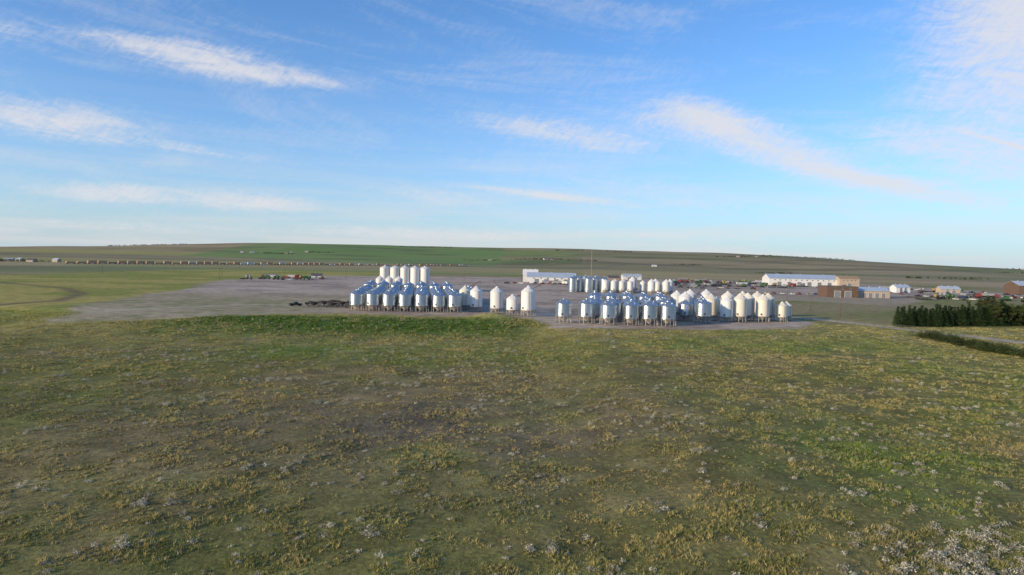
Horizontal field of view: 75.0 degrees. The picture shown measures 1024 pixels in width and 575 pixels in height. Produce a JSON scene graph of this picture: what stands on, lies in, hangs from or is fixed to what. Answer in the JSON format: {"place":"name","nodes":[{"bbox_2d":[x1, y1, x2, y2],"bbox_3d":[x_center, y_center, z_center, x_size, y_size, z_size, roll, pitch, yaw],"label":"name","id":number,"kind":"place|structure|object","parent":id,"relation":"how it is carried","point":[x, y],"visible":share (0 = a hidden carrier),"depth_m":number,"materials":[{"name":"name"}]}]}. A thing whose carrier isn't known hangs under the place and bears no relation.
{"place":"outdoors","nodes":[
{"label":"outdoors","id":0,"kind":"place"},
{"bbox_2d":[0,264,628,268],"bbox_3d":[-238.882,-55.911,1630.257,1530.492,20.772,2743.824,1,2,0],"label":"highway","id":1,"kind":"structure","parent":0,"point":[498,268],"depth_m":908.04,"materials":[{"name":"grey asphalt"}]},
{"bbox_2d":[0,243,1023,574],"bbox_3d":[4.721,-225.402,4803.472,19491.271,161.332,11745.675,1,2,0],"label":"ground","id":2,"kind":"structure","parent":0,"point":[90,293],"depth_m":104.19,"materials":[{"name":"green plant"}]},
{"bbox_2d":[21,263,553,266],"bbox_3d":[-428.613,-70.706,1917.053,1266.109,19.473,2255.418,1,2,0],"label":"railway ballast","id":3,"kind":"structure","parent":2,"relation":"on","point":[324,265],"depth_m":1421.79,"materials":[{"name":"grey gravel"}]},
{"bbox_2d":[66,260,470,265],"bbox_3d":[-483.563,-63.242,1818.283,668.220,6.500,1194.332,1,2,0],"label":"freight train","id":4,"kind":"object","parent":3,"relation":"on","point":[181,262],"visible":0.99,"depth_m":1544.50,"materials":[{"name":"orange paint"}]},
{"bbox_2d":[349,289,363,310],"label":"grain bin","id":5,"kind":"object","parent":2,"relation":"on","point":[356,298],"visible":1,"depth_m":279.20,"materials":[{"name":"metal"}]},
{"bbox_2d":[365,289,379,310],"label":"grain bin","id":6,"kind":"object","parent":2,"relation":"on","point":[372,299],"visible":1,"depth_m":279.12,"materials":[{"name":"metal"}]},
{"bbox_2d":[380,265,388,279],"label":"grain bin","id":7,"kind":"object","parent":2,"relation":"on","point":[384,271],"visible":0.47,"depth_m":452.25,"materials":[{"name":"white metal"}]},
{"bbox_2d":[382,290,395,311],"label":"grain bin","id":8,"kind":"object","parent":2,"relation":"on","point":[388,300],"visible":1,"depth_m":278.81,"materials":[{"name":"metal"}]},
{"bbox_2d":[383,288,397,309],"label":"grain bin","id":9,"kind":"object","parent":2,"relation":"on","point":[392,290],"visible":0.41,"depth_m":290.30,"materials":[{"name":"metal"}]},
{"bbox_2d":[390,265,399,281],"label":"grain bin","id":10,"kind":"object","parent":2,"relation":"on","point":[394,271],"visible":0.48,"depth_m":452.31,"materials":[{"name":"white metal"}]},
{"bbox_2d":[400,266,409,283],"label":"grain bin","id":11,"kind":"object","parent":2,"relation":"on","point":[405,273],"visible":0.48,"depth_m":452.40,"materials":[{"name":"white metal"}]},
{"bbox_2d":[398,290,412,311],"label":"grain bin","id":12,"kind":"object","parent":2,"relation":"on","point":[404,299],"visible":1,"depth_m":278.77,"materials":[{"name":"metal"}]},
{"bbox_2d":[410,266,419,290],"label":"grain bin","id":13,"kind":"object","parent":2,"relation":"on","point":[414,275],"visible":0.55,"depth_m":452.44,"materials":[{"name":"white metal"}]},
{"bbox_2d":[414,290,428,311],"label":"grain bin","id":14,"kind":"object","parent":2,"relation":"on","point":[421,299],"visible":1,"depth_m":279.36,"materials":[{"name":"metal"}]},
{"bbox_2d":[420,266,429,288],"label":"grain bin","id":15,"kind":"object","parent":2,"relation":"on","point":[425,274],"visible":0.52,"depth_m":452.49,"materials":[{"name":"white metal"}]},
{"bbox_2d":[431,291,445,312],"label":"grain bin","id":16,"kind":"object","parent":2,"relation":"on","point":[438,300],"visible":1,"depth_m":279.54,"materials":[{"name":"metal"}]},
{"bbox_2d":[447,290,461,312],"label":"grain bin","id":17,"kind":"object","parent":2,"relation":"on","point":[454,300],"visible":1,"depth_m":279.39,"materials":[{"name":"metal"}]},
{"bbox_2d":[459,286,469,309],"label":"grain bin","id":18,"kind":"object","parent":2,"relation":"on","point":[464,291],"visible":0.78,"depth_m":294.22,"materials":[{"name":"white metal"}]},
{"bbox_2d":[470,286,481,311],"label":"grain bin","id":19,"kind":"object","parent":2,"relation":"on","point":[475,298],"visible":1,"depth_m":285.36,"materials":[{"name":"white metal"}]},
{"bbox_2d":[490,286,503,313],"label":"grain bin","id":20,"kind":"object","parent":2,"relation":"on","point":[496,298],"visible":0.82,"depth_m":277.32,"materials":[{"name":"white metal"}]},
{"bbox_2d":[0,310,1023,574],"bbox_3d":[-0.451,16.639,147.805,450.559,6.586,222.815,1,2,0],"label":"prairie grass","id":21,"kind":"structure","parent":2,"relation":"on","point":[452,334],"depth_m":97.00,"materials":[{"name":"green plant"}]},
{"bbox_2d":[0,243,1023,279],"bbox_3d":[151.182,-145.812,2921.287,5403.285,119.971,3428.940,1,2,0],"label":"distant trees","id":22,"kind":"object","parent":2,"relation":"on","point":[919,277],"visible":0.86,"depth_m":3262.36,"materials":[{"name":"green plant"}]},
{"bbox_2d":[506,294,517,314],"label":"grain bin","id":23,"kind":"object","parent":2,"relation":"on","point":[512,304],"visible":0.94,"depth_m":272.63,"materials":[{"name":"white metal"}]},
{"bbox_2d":[1,315,1023,574],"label":"sagebrush","id":24,"kind":"object","parent":2,"relation":"on","point":[975,559],"visible":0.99,"depth_m":71.77,"materials":[{"name":"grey plant"}]},
{"bbox_2d":[521,285,535,316],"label":"grain bin","id":25,"kind":"object","parent":2,"relation":"on","point":[528,297],"visible":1,"depth_m":267.22,"materials":[{"name":"white metal"}]},
{"bbox_2d":[523,269,537,281],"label":"storage shed","id":26,"kind":"structure","parent":2,"relation":"on","point":[525,271],"depth_m":731.76,"materials":[{"name":"white metal"}]},
{"bbox_2d":[527,272,575,283],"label":"machine shed","id":27,"kind":"structure","parent":2,"relation":"on","point":[536,277],"depth_m":689.59,"materials":[{"name":"white metal"}]},
{"bbox_2d":[555,298,571,322],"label":"grain bin","id":28,"kind":"object","parent":2,"relation":"on","point":[563,311],"visible":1,"depth_m":242.19,"materials":[{"name":"metal"}]},
{"bbox_2d":[568,276,577,291],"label":"grain bin","id":29,"kind":"object","parent":2,"relation":"on","point":[572,283],"visible":0.99,"depth_m":502.46,"materials":[{"name":"metal"}]},
{"bbox_2d":[577,276,583,291],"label":"grain bin","id":30,"kind":"object","parent":2,"relation":"on","point":[580,283],"visible":0.77,"depth_m":510.18,"materials":[{"name":"metal"}]},
{"bbox_2d":[578,298,594,323],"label":"grain bin","id":31,"kind":"object","parent":2,"relation":"on","point":[586,309],"visible":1,"depth_m":242.08,"materials":[{"name":"metal"}]},
{"bbox_2d":[584,276,592,291],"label":"grain bin","id":32,"kind":"object","parent":2,"relation":"on","point":[588,283],"visible":0.89,"depth_m":502.43,"materials":[{"name":"metal"}]},
{"bbox_2d":[587,291,601,298],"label":"grain bin","id":33,"kind":"object","parent":2,"relation":"on","point":[590,295],"visible":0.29,"depth_m":278.81,"materials":[{"name":"metal"}]},
{"bbox_2d":[587,297,602,321],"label":"grain bin","id":34,"kind":"object","parent":2,"relation":"on","point":[596,301],"visible":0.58,"depth_m":249.31,"materials":[{"name":"metal"}]},
{"bbox_2d":[593,276,599,291],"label":"grain bin","id":35,"kind":"object","parent":2,"relation":"on","point":[596,283],"visible":0.68,"depth_m":510.26,"materials":[{"name":"metal"}]},
{"bbox_2d":[600,277,608,292],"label":"grain bin","id":36,"kind":"object","parent":2,"relation":"on","point":[603,279],"visible":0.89,"depth_m":503.08,"materials":[{"name":"metal"}]},
{"bbox_2d":[602,279,608,292],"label":"grain bin","id":37,"kind":"object","parent":2,"relation":"on","point":[605,284],"visible":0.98,"depth_m":498.55,"materials":[{"name":"white metal"}]},
{"bbox_2d":[599,299,616,324],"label":"grain bin","id":38,"kind":"object","parent":2,"relation":"on","point":[608,310],"visible":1,"depth_m":237.74,"materials":[{"name":"metal"}]},
{"bbox_2d":[604,292,618,299],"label":"grain bin","id":39,"kind":"object","parent":2,"relation":"on","point":[608,295],"visible":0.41,"depth_m":278.64,"materials":[{"name":"metal"}]},
{"bbox_2d":[604,297,620,322],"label":"grain bin","id":40,"kind":"object","parent":2,"relation":"on","point":[616,302],"visible":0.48,"depth_m":249.86,"materials":[{"name":"metal"}]},
{"bbox_2d":[610,280,616,292],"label":"grain bin","id":41,"kind":"object","parent":2,"relation":"on","point":[613,286],"visible":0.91,"depth_m":498.39,"materials":[{"name":"white metal"}]},
{"bbox_2d":[607,275,619,280],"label":"shed","id":42,"kind":"structure","parent":2,"relation":"on","point":[612,277],"depth_m":855.37,"materials":[{"name":"beige brick"}]},
{"bbox_2d":[619,280,624,292],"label":"grain bin","id":43,"kind":"object","parent":2,"relation":"on","point":[621,286],"visible":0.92,"depth_m":498.45,"materials":[{"name":"white metal"}]},
{"bbox_2d":[620,292,634,315],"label":"grain bin","id":44,"kind":"object","parent":2,"relation":"on","point":[625,295],"visible":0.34,"depth_m":278.77,"materials":[{"name":"metal"}]},
{"bbox_2d":[627,280,632,292],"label":"grain bin","id":45,"kind":"object","parent":2,"relation":"on","point":[630,286],"visible":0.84,"depth_m":498.40,"materials":[{"name":"white metal"}]},
{"bbox_2d":[622,300,639,325],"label":"grain bin","id":46,"kind":"object","parent":2,"relation":"on","point":[630,312],"visible":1,"depth_m":238.21,"materials":[{"name":"metal"}]},
{"bbox_2d":[621,273,641,279],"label":"shed","id":47,"kind":"structure","parent":2,"relation":"on","point":[637,276],"depth_m":924.58,"materials":[{"name":"white metal"}]},
{"bbox_2d":[639,280,645,292],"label":"grain bin","id":48,"kind":"object","parent":2,"relation":"on","point":[642,285],"visible":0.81,"depth_m":503.46,"materials":[{"name":"white metal"}]},
{"bbox_2d":[640,300,657,325],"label":"grain bin","id":49,"kind":"object","parent":2,"relation":"on","point":[649,312],"visible":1,"depth_m":238.22,"materials":[{"name":"metal"}]},
{"bbox_2d":[648,279,654,294],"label":"grain bin","id":50,"kind":"object","parent":2,"relation":"on","point":[651,286],"visible":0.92,"depth_m":485.98,"materials":[{"name":"white metal"}]},
{"bbox_2d":[655,282,660,292],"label":"grain bin","id":51,"kind":"object","parent":2,"relation":"on","point":[657,286],"visible":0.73,"depth_m":496.44,"materials":[{"name":"white metal"}]},
{"bbox_2d":[653,292,667,300],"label":"grain bin","id":52,"kind":"object","parent":2,"relation":"on","point":[658,296],"visible":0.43,"depth_m":278.61,"materials":[{"name":"metal"}]},
{"bbox_2d":[657,297,673,320],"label":"grain bin","id":53,"kind":"object","parent":2,"relation":"on","point":[664,299],"visible":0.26,"depth_m":260.26,"materials":[{"name":"metal"}]},
{"bbox_2d":[662,279,669,294],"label":"grain bin","id":54,"kind":"object","parent":2,"relation":"on","point":[666,287],"visible":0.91,"depth_m":486.27,"materials":[{"name":"white metal"}]},
{"bbox_2d":[658,300,675,326],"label":"grain bin","id":55,"kind":"object","parent":2,"relation":"on","point":[667,312],"visible":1,"depth_m":238.19,"materials":[{"name":"metal"}]},
{"bbox_2d":[670,290,680,314],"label":"grain bin","id":56,"kind":"object","parent":2,"relation":"on","point":[674,297],"visible":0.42,"depth_m":281.22,"materials":[{"name":"white metal"}]},
{"bbox_2d":[677,299,692,320],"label":"grain bin","id":57,"kind":"object","parent":2,"relation":"on","point":[685,309],"visible":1,"depth_m":261.44,"materials":[{"name":"metal"}]},
{"bbox_2d":[678,291,691,318],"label":"grain bin","id":58,"kind":"object","parent":2,"relation":"on","point":[685,295],"visible":0.42,"depth_m":271.61,"materials":[{"name":"white metal"}]},
{"bbox_2d":[687,289,696,312],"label":"grain bin","id":59,"kind":"object","parent":2,"relation":"on","point":[690,292],"visible":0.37,"depth_m":290.03,"materials":[{"name":"white metal"}]},
{"bbox_2d":[694,298,711,322],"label":"grain bin","id":60,"kind":"object","parent":2,"relation":"on","point":[703,310],"visible":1,"depth_m":254.09,"materials":[{"name":"metal"}]},
{"bbox_2d":[700,289,710,297],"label":"grain bin","id":61,"kind":"object","parent":2,"relation":"on","point":[705,293],"visible":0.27,"depth_m":293.56,"materials":[{"name":"white metal"}]},
{"bbox_2d":[705,293,717,320],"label":"grain bin","id":62,"kind":"object","parent":2,"relation":"on","point":[712,298],"visible":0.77,"depth_m":266.29,"materials":[{"name":"white metal"}]},
{"bbox_2d":[720,295,732,321],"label":"grain bin","id":63,"kind":"object","parent":2,"relation":"on","point":[726,308],"visible":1,"depth_m":260.55,"materials":[{"name":"white metal"}]},
{"bbox_2d":[721,291,734,317],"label":"grain bin","id":64,"kind":"object","parent":2,"relation":"on","point":[729,294],"visible":0.38,"depth_m":282.82,"materials":[{"name":"white metal"}]},
{"bbox_2d":[733,293,747,322],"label":"grain bin","id":65,"kind":"object","parent":2,"relation":"on","point":[740,302],"visible":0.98,"depth_m":261.33,"materials":[{"name":"white metal"}]},
{"bbox_2d":[741,293,754,320],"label":"grain bin","id":66,"kind":"object","parent":2,"relation":"on","point":[750,306],"visible":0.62,"depth_m":268.00,"materials":[{"name":"white metal"}]},
{"bbox_2d":[751,291,761,317],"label":"grain bin","id":67,"kind":"object","parent":2,"relation":"on","point":[757,294],"visible":0.27,"depth_m":286.59,"materials":[{"name":"white metal"}]},
{"bbox_2d":[755,294,769,321],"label":"grain bin","id":68,"kind":"object","parent":2,"relation":"on","point":[762,311],"visible":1,"depth_m":264.44,"materials":[{"name":"white metal"}]},
{"bbox_2d":[760,293,775,320],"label":"grain bin","id":69,"kind":"object","parent":2,"relation":"on","point":[772,304],"visible":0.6,"depth_m":271.16,"materials":[{"name":"white metal"}]},
{"bbox_2d":[776,301,787,321],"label":"grain bin","id":70,"kind":"object","parent":2,"relation":"on","point":[782,310],"visible":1,"depth_m":267.00,"materials":[{"name":"white metal"}]},
{"bbox_2d":[781,301,791,320],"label":"grain bin","id":71,"kind":"object","parent":2,"relation":"on","point":[789,309],"visible":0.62,"depth_m":272.89,"materials":[{"name":"white metal"}]},
{"bbox_2d":[817,285,858,297],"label":"brown shop","id":72,"kind":"structure","parent":2,"relation":"on","point":[845,291],"depth_m":503.50},
{"bbox_2d":[834,291,850,297],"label":"doors","id":73,"kind":"structure","parent":72,"relation":"in","point":[836,293],"depth_m":503.28,"materials":[{"name":"white metal"}]},
{"bbox_2d":[835,275,859,286],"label":"dealership office","id":74,"kind":"structure","parent":2,"relation":"on","point":[853,280],"depth_m":774.47,"materials":[{"name":"beige"}]},
{"bbox_2d":[858,286,889,297],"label":"workshop","id":75,"kind":"structure","parent":2,"relation":"on","point":[874,292],"depth_m":506.63,"materials":[{"name":"beige metal"}]},
{"bbox_2d":[862,293,885,297],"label":"doors","id":76,"kind":"structure","parent":75,"relation":"in","point":[870,295],"depth_m":506.36,"materials":[{"name":"white metal"}]},
{"bbox_2d":[892,306,899,324],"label":"spruce tree","id":77,"kind":"object","parent":2,"relation":"on","point":[896,313],"visible":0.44,"depth_m":264.12,"materials":[{"name":"green plant"}]},
{"bbox_2d":[892,307,908,326],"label":"spruce tree","id":78,"kind":"object","parent":2,"relation":"on","point":[901,320],"visible":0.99,"depth_m":255.71,"materials":[{"name":"green plant"}]},
{"bbox_2d":[890,284,910,292],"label":"shed","id":79,"kind":"structure","parent":2,"relation":"on","point":[897,288],"depth_m":635.94,"materials":[{"name":"white metal"}]},
{"bbox_2d":[906,308,915,326],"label":"spruce tree","id":80,"kind":"object","parent":2,"relation":"on","point":[911,323],"visible":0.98,"depth_m":256.14,"materials":[{"name":"green plant"}]},
{"bbox_2d":[802,317,1023,335],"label":"wire fence","id":81,"kind":"object","parent":2,"relation":"on","point":[903,326],"visible":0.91,"depth_m":248.32,"materials":[{"name":"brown wood"}]},
{"bbox_2d":[915,309,922,326],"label":"spruce tree","id":82,"kind":"object","parent":2,"relation":"on","point":[918,318],"visible":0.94,"depth_m":257.93,"materials":[{"name":"green plant"}]},
{"bbox_2d":[918,308,925,326],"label":"spruce tree","id":83,"kind":"object","parent":2,"relation":"on","point":[921,314],"visible":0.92,"depth_m":258.45,"materials":[{"name":"green plant"}]},
{"bbox_2d":[924,309,931,326],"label":"spruce tree","id":84,"kind":"object","parent":2,"relation":"on","point":[927,321],"visible":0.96,"depth_m":259.09,"materials":[{"name":"green plant"}]},
{"bbox_2d":[930,303,942,326],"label":"spruce tree","id":85,"kind":"object","parent":2,"relation":"on","point":[936,316],"visible":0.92,"depth_m":259.28,"materials":[{"name":"green plant"}]},
{"bbox_2d":[940,308,950,326],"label":"spruce tree","id":86,"kind":"object","parent":2,"relation":"on","point":[946,323],"visible":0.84,"depth_m":260.77,"materials":[{"name":"green plant"}]},
{"bbox_2d":[935,285,961,292],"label":"shed","id":87,"kind":"structure","parent":2,"relation":"on","point":[948,288],"depth_m":651.10,"materials":[{"name":"beige metal"}]},
{"bbox_2d":[947,305,954,326],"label":"spruce tree","id":88,"kind":"object","parent":2,"relation":"on","point":[949,309],"visible":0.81,"depth_m":262.66,"materials":[{"name":"green plant"}]},
{"bbox_2d":[954,306,961,326],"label":"spruce tree","id":89,"kind":"object","parent":2,"relation":"on","point":[957,313],"visible":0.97,"depth_m":264.34,"materials":[{"name":"green plant"}]},
{"bbox_2d":[957,304,968,326],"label":"spruce tree","id":90,"kind":"object","parent":2,"relation":"on","point":[963,319],"visible":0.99,"depth_m":263.92,"materials":[{"name":"green plant"}]},
{"bbox_2d":[909,329,1023,357],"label":"shrub hedge","id":91,"kind":"object","parent":2,"relation":"on","point":[980,344],"visible":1,"depth_m":201.04,"materials":[{"name":"green plant"}]},
{"bbox_2d":[966,304,975,326],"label":"spruce tree","id":92,"kind":"object","parent":2,"relation":"on","point":[970,316],"visible":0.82,"depth_m":265.87,"materials":[{"name":"green plant"}]},
{"bbox_2d":[975,303,986,326],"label":"spruce tree","id":93,"kind":"object","parent":2,"relation":"on","point":[980,313],"visible":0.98,"depth_m":265.95,"materials":[{"name":"green plant"}]},
{"bbox_2d":[977,296,995,306],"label":"broadleaf tree","id":94,"kind":"object","parent":2,"relation":"on","point":[985,301],"visible":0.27,"depth_m":278.50,"materials":[{"name":"green plant"}]},
{"bbox_2d":[982,307,990,326],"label":"spruce tree","id":95,"kind":"object","parent":2,"relation":"on","point":[985,314],"visible":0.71,"depth_m":267.23,"materials":[{"name":"green plant"}]},
{"bbox_2d":[981,293,999,297],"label":"grain truck","id":96,"kind":"object","parent":2,"relation":"on","point":[992,295],"visible":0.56,"depth_m":559.41,"materials":[{"name":"red paint"}]},
{"bbox_2d":[986,305,996,326],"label":"spruce tree","id":97,"kind":"object","parent":2,"relation":"on","point":[991,317],"visible":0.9,"depth_m":267.44,"materials":[{"name":"green plant"}]},
{"bbox_2d":[983,303,1006,320],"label":"broadleaf tree","id":98,"kind":"object","parent":2,"relation":"on","point":[997,310],"visible":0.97,"depth_m":266.95,"materials":[{"name":"green plant"}]},
{"bbox_2d":[998,299,1009,326],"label":"spruce tree","id":99,"kind":"object","parent":2,"relation":"on","point":[1003,309],"visible":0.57,"depth_m":269.26,"materials":[{"name":"green plant"}]},
{"bbox_2d":[1005,306,1021,322],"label":"broadleaf tree","id":100,"kind":"object","parent":2,"relation":"on","point":[1012,313],"visible":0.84,"depth_m":269.47,"materials":[{"name":"green plant"}]},
{"bbox_2d":[1013,307,1022,325],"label":"spruce tree","id":101,"kind":"object","parent":2,"relation":"on","point":[1019,322],"visible":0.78,"depth_m":271.67,"materials":[{"name":"green plant"}]},
{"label":"utility pole","id":102,"kind":"object","parent":2,"relation":"on","visible":0},
{"bbox_2d":[222,266,969,281],"bbox_3d":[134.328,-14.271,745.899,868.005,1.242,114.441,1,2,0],"label":"power lines","id":103,"kind":"object","parent":102,"relation":"attached to","point":[650,275],"visible":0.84,"depth_m":750.00,"materials":[{"name":"metal"}]},
{"bbox_2d":[0,0,1023,268],"label":"sky","id":104,"kind":"structure","parent":0,"point":[888,131],"materials":[{"name":"blue"}]},
{"bbox_2d":[762,274,836,285],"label":"walls","id":105,"kind":"structure","parent":0,"point":[767,279],"depth_m":785.64,"materials":[{"name":"white metal"}]},
{"bbox_2d":[766,273,836,279],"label":"roof","id":106,"kind":"structure","parent":105,"relation":"on","point":[799,276],"depth_m":792.41,"materials":[{"name":"metal"}]},
{"bbox_2d":[777,281,831,285],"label":"doors","id":107,"kind":"structure","parent":105,"relation":"attached to","point":[808,283],"depth_m":784.82,"materials":[{"name":"white metal"}]},
{"bbox_2d":[1003,280,1023,294],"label":"warehouse","id":108,"kind":"structure","parent":0,"point":[1014,287],"depth_m":658.53,"materials":[{"name":"brown brick"}]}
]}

